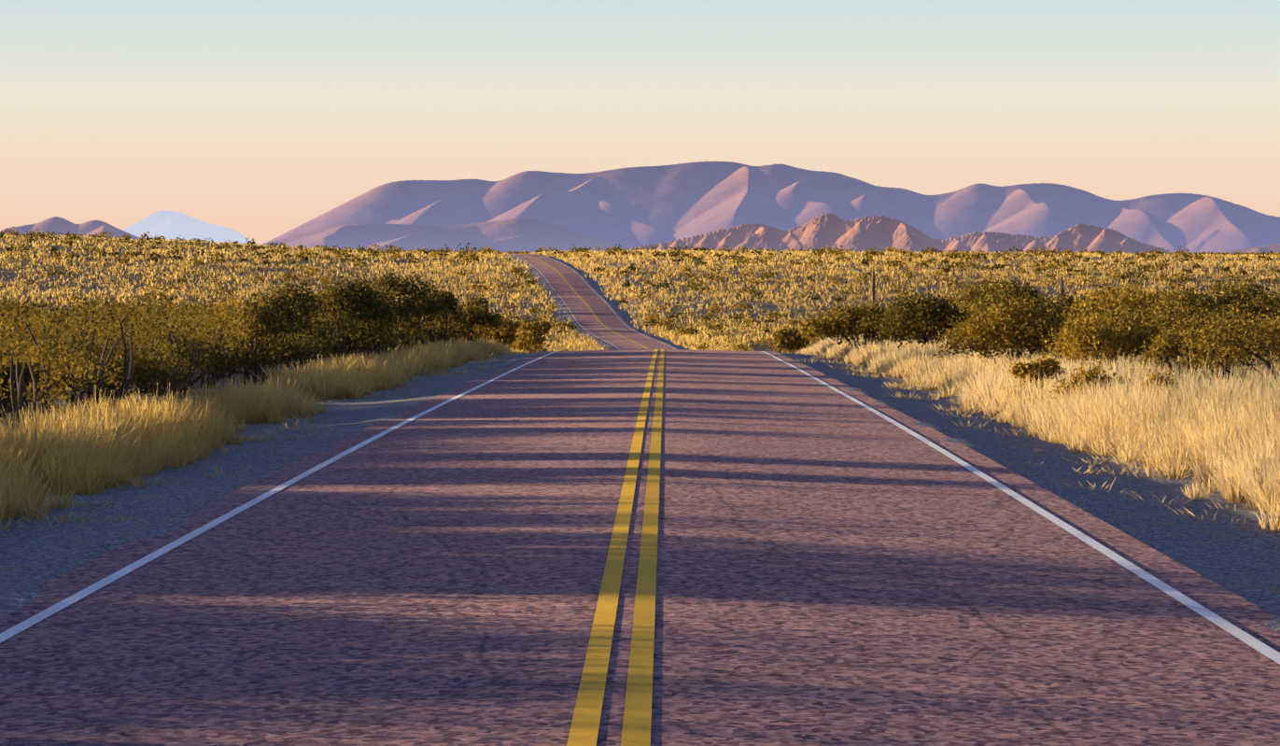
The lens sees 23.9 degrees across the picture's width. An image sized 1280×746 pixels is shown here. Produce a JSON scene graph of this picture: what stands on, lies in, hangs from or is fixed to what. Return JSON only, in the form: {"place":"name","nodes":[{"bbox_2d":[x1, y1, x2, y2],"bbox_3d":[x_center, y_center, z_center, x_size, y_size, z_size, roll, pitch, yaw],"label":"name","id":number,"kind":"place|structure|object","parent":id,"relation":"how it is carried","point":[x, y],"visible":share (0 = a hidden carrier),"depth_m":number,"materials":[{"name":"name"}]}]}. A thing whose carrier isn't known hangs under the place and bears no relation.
{"place":"outdoors","nodes":[
{"label":"outdoors","id":0,"kind":"place"},
{"bbox_2d":[0,216,140,239],"bbox_3d":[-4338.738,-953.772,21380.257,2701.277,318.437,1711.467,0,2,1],"label":"peaks","id":1,"kind":"object","parent":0,"point":[56,224],"visible":0.19,"depth_m":21871.48,"materials":[{"name":"purple stone"}]},
{"bbox_2d":[123,210,256,244],"bbox_3d":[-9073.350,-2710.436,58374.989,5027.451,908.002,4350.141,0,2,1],"label":"distant mountain","id":2,"kind":"structure","parent":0,"point":[168,224],"depth_m":59595.09,"materials":[{"name":"blue stone"}]},
{"bbox_2d":[259,217,630,252],"bbox_3d":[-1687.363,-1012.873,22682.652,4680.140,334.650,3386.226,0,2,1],"label":"mountain","id":3,"kind":"structure","parent":0,"point":[517,234],"depth_m":23472.11,"materials":[{"name":"purple stone"}]},
{"bbox_2d":[0,253,1279,745],"bbox_3d":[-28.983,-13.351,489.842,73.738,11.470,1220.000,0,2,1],"label":"road","id":4,"kind":"structure","parent":0,"point":[835,568],"depth_m":18.25,"materials":[{"name":"grey asphalt"}]},
{"bbox_2d":[0,254,619,643],"bbox_3d":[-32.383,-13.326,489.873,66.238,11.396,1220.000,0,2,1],"label":"edge line","id":5,"kind":"object","parent":4,"relation":"on","point":[49,611],"visible":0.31,"depth_m":22.95,"materials":[{"name":"white paint"}]},
{"bbox_2d":[529,255,658,745],"bbox_3d":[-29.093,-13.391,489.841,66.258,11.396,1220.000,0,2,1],"label":"line","id":6,"kind":"object","parent":4,"relation":"on","point":[583,730],"visible":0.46,"depth_m":17.18,"materials":[{"name":"yellow paint"}]},
{"bbox_2d":[530,255,664,745],"bbox_3d":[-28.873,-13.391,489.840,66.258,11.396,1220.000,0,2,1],"label":"line","id":7,"kind":"object","parent":4,"relation":"on","point":[637,724],"visible":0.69,"depth_m":17.19,"materials":[{"name":"yellow paint"}]},
{"bbox_2d":[534,253,1279,664],"bbox_3d":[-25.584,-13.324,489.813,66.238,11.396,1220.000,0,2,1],"label":"edge line","id":8,"kind":"object","parent":4,"relation":"on","point":[1205,612],"visible":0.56,"depth_m":21.76,"materials":[{"name":"white paint"}]},
{"bbox_2d":[0,238,1279,632],"bbox_3d":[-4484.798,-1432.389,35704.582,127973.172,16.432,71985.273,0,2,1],"label":"ground","id":9,"kind":"structure","parent":0,"point":[1240,559],"depth_m":34.38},
{"bbox_2d":[0,280,478,428],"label":"open shrub","id":10,"kind":"object","parent":9,"relation":"on","point":[142,336],"depth_m":45.72,"materials":[{"name":"green plant"}]},
{"bbox_2d":[0,233,1279,532],"bbox_3d":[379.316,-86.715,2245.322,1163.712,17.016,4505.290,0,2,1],"label":"dry grass","id":11,"kind":"structure","parent":9,"relation":"on","point":[1225,437],"depth_m":55.57,"materials":[{"name":"yellow plant"}]},
{"bbox_2d":[0,226,1279,404],"bbox_3d":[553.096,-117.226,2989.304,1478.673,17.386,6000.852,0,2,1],"label":"shrub","id":12,"kind":"object","parent":9,"relation":"on","point":[1191,307],"depth_m":79.37,"materials":[{"name":"green plant"}]},
{"bbox_2d":[871,267,1064,307],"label":"sotol stalks","id":13,"kind":"object","parent":9,"relation":"on","point":[873,288],"visible":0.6,"depth_m":149.43,"materials":[{"name":"brown plant"}]},
{"bbox_2d":[0,0,1279,244],"label":"sky","id":14,"kind":"structure","parent":0,"point":[260,119],"materials":[{"name":"beige"}]},
{"bbox_2d":[268,161,1279,252],"bbox_3d":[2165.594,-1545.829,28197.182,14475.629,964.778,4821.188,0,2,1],"label":"mountain","id":15,"kind":"structure","parent":0,"point":[629,207],"depth_m":29230.57,"materials":[{"name":"purple stone"}]},
{"bbox_2d":[628,213,1170,253],"bbox_3d":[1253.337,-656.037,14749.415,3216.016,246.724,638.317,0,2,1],"label":"hills","id":16,"kind":"structure","parent":0,"point":[865,233],"depth_m":14877.76,"materials":[{"name":"stone"}]},
{"bbox_2d":[1221,243,1279,253],"bbox_3d":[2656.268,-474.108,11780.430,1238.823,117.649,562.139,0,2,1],"label":"hill","id":17,"kind":"structure","parent":0,"point":[1273,248],"depth_m":11933.87,"materials":[{"name":"purple stone"}]}
]}

